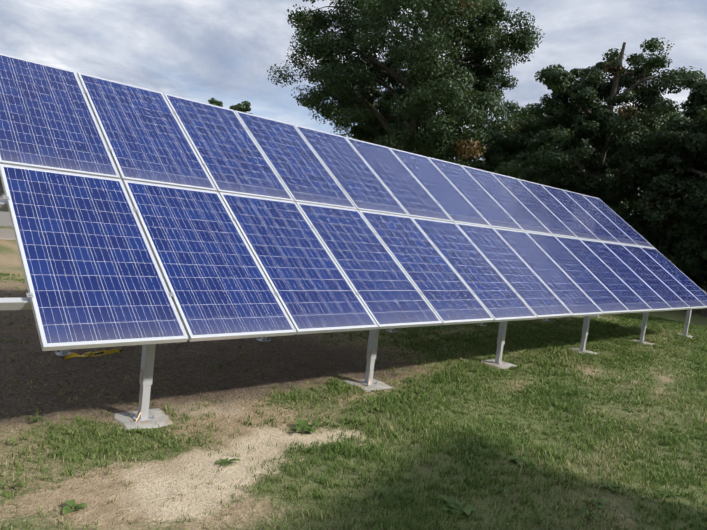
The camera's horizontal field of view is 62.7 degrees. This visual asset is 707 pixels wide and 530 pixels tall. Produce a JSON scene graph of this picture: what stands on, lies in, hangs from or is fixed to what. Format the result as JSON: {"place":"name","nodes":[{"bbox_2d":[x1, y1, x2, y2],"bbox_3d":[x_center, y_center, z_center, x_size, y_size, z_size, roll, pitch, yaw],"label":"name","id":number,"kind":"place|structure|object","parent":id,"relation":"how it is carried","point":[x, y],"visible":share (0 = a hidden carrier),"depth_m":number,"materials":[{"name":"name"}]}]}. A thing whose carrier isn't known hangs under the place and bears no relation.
{"place":"outdoors","nodes":[
{"label":"outdoors","id":0,"kind":"place"},
{"bbox_2d":[0,226,706,529],"bbox_3d":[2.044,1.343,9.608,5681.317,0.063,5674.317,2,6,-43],"label":"ground","id":1,"kind":"structure","parent":0,"point":[149,490],"depth_m":4.92,"materials":[{"name":"soil"}]},
{"bbox_2d":[0,177,15,239],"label":"shed","id":2,"kind":"structure","parent":1,"relation":"on","point":[6,234],"depth_m":21.10,"materials":[{"name":"white"}]},
{"bbox_2d":[64,348,122,358],"bbox_3d":[-2.901,0.999,6.536,0.129,0.082,0.683,10,5,34],"label":"caution tape","id":3,"kind":"object","parent":1,"relation":"on","point":[92,354],"visible":0.96,"depth_m":6.54,"materials":[{"name":"yellow plastic"}]},
{"bbox_2d":[208,97,251,113],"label":"tree","id":4,"kind":"object","parent":1,"relation":"on","point":[245,107],"visible":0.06,"depth_m":57.01,"materials":[{"name":"green plant"}]},
{"bbox_2d":[0,91,705,421],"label":"support frame","id":5,"kind":"object","parent":1,"relation":"on","point":[147,366],"visible":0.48,"depth_m":6.41,"materials":[{"name":"grey metal"}]},
{"bbox_2d":[0,53,706,350],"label":"solar panels","id":6,"kind":"object","parent":5,"relation":"on","point":[103,263],"visible":1,"depth_m":6.24,"materials":[{"name":"blue glass"}]},
{"bbox_2d":[0,351,706,527],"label":"weeds","id":7,"kind":"object","parent":1,"relation":"on","point":[450,500],"visible":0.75,"depth_m":4.19,"materials":[{"name":"green plant"}]},
{"bbox_2d":[114,333,692,429],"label":"concrete pads","id":8,"kind":"object","parent":1,"relation":"on","point":[162,419],"visible":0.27,"depth_m":4.97,"materials":[{"name":"grey concrete"}]},
{"bbox_2d":[267,0,544,165],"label":"oak tree","id":9,"kind":"object","parent":1,"relation":"on","point":[427,78],"visible":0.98,"depth_m":27.77,"materials":[{"name":"green plant"}]},
{"bbox_2d":[354,81,484,165],"bbox_3d":[2.847,-6.593,39.865,9.828,11.750,9.883,2,6,-43],"label":"tree","id":10,"kind":"object","parent":1,"relation":"on","point":[370,137],"visible":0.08,"depth_m":37.92,"materials":[{"name":"green plant"}]},
{"bbox_2d":[472,164,494,172],"bbox_3d":[5.748,-2.387,29.494,5.172,5.710,5.410,2,6,-43],"label":"shrub","id":11,"kind":"object","parent":1,"relation":"on","point":[484,169],"depth_m":29.77,"materials":[{"name":"green plant"}]},
{"bbox_2d":[450,91,545,173],"bbox_3d":[11.360,-5.331,37.917,10.483,11.556,11.303,8,5,14],"label":"tree","id":12,"kind":"object","parent":1,"relation":"on","point":[479,162],"depth_m":36.91,"materials":[{"name":"green plant"}]},
{"bbox_2d":[491,158,620,201],"bbox_3d":[7.791,-1.760,25.224,6.450,5.601,6.007,2,6,-43],"label":"shrub","id":13,"kind":"object","parent":1,"relation":"on","point":[508,169],"depth_m":25.08,"materials":[{"name":"green plant"}]},
{"bbox_2d":[481,104,635,217],"bbox_3d":[10.795,-3.865,30.451,9.191,9.649,8.544,2,6,-43],"label":"tree","id":14,"kind":"object","parent":1,"relation":"on","point":[517,147],"visible":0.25,"depth_m":29.01,"materials":[{"name":"green plant"}]},
{"bbox_2d":[523,168,622,218],"bbox_3d":[8.586,-1.437,23.791,4.469,5.389,4.209,2,6,-43],"label":"shrub","id":15,"kind":"object","parent":1,"relation":"on","point":[540,172],"visible":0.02,"depth_m":23.32,"materials":[{"name":"green plant"}]},
{"bbox_2d":[513,37,706,221],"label":"tree","id":16,"kind":"object","parent":1,"relation":"on","point":[630,127],"visible":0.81,"depth_m":21.34,"materials":[{"name":"green plant"}]},
{"bbox_2d":[600,199,670,254],"bbox_3d":[10.303,-0.485,22.154,3.559,4.136,4.521,8,5,22],"label":"shrub","id":17,"kind":"object","parent":1,"relation":"on","point":[654,243],"visible":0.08,"depth_m":20.97,"materials":[{"name":"green plant"}]},
{"bbox_2d":[624,106,693,223],"bbox_3d":[17.098,-4.133,32.983,10.314,11.189,10.726,5,5,-22],"label":"tree","id":18,"kind":"object","parent":1,"relation":"on","point":[676,115],"visible":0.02,"depth_m":30.32,"materials":[{"name":"green plant"}]},
{"bbox_2d":[619,73,706,316],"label":"tree","id":19,"kind":"object","parent":1,"relation":"on","point":[671,156],"visible":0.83,"depth_m":19.02,"materials":[{"name":"green plant"}]},
{"bbox_2d":[623,212,706,290],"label":"shrub","id":20,"kind":"object","parent":1,"relation":"on","point":[702,279],"visible":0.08,"depth_m":20.68,"materials":[{"name":"green plant"}]},
{"bbox_2d":[635,118,698,256],"bbox_3d":[16.437,-3.046,23.658,9.293,10.312,8.950,2,6,-43],"label":"tree","id":21,"kind":"object","parent":1,"relation":"on","point":[691,122],"visible":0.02,"depth_m":23.34,"materials":[{"name":"green plant"}]},
{"bbox_2d":[661,179,706,291],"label":"shrub","id":22,"kind":"object","parent":1,"relation":"on","point":[685,255],"visible":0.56,"depth_m":19.12,"materials":[{"name":"green plant"}]},
{"bbox_2d":[0,273,706,529],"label":"grass","id":23,"kind":"structure","parent":0,"point":[547,333],"depth_m":5.46,"materials":[{"name":"green plant"}]},
{"bbox_2d":[0,0,706,214],"label":"sky","id":24,"kind":"structure","parent":0,"point":[224,51],"materials":[{"name":"grey"}]}
]}

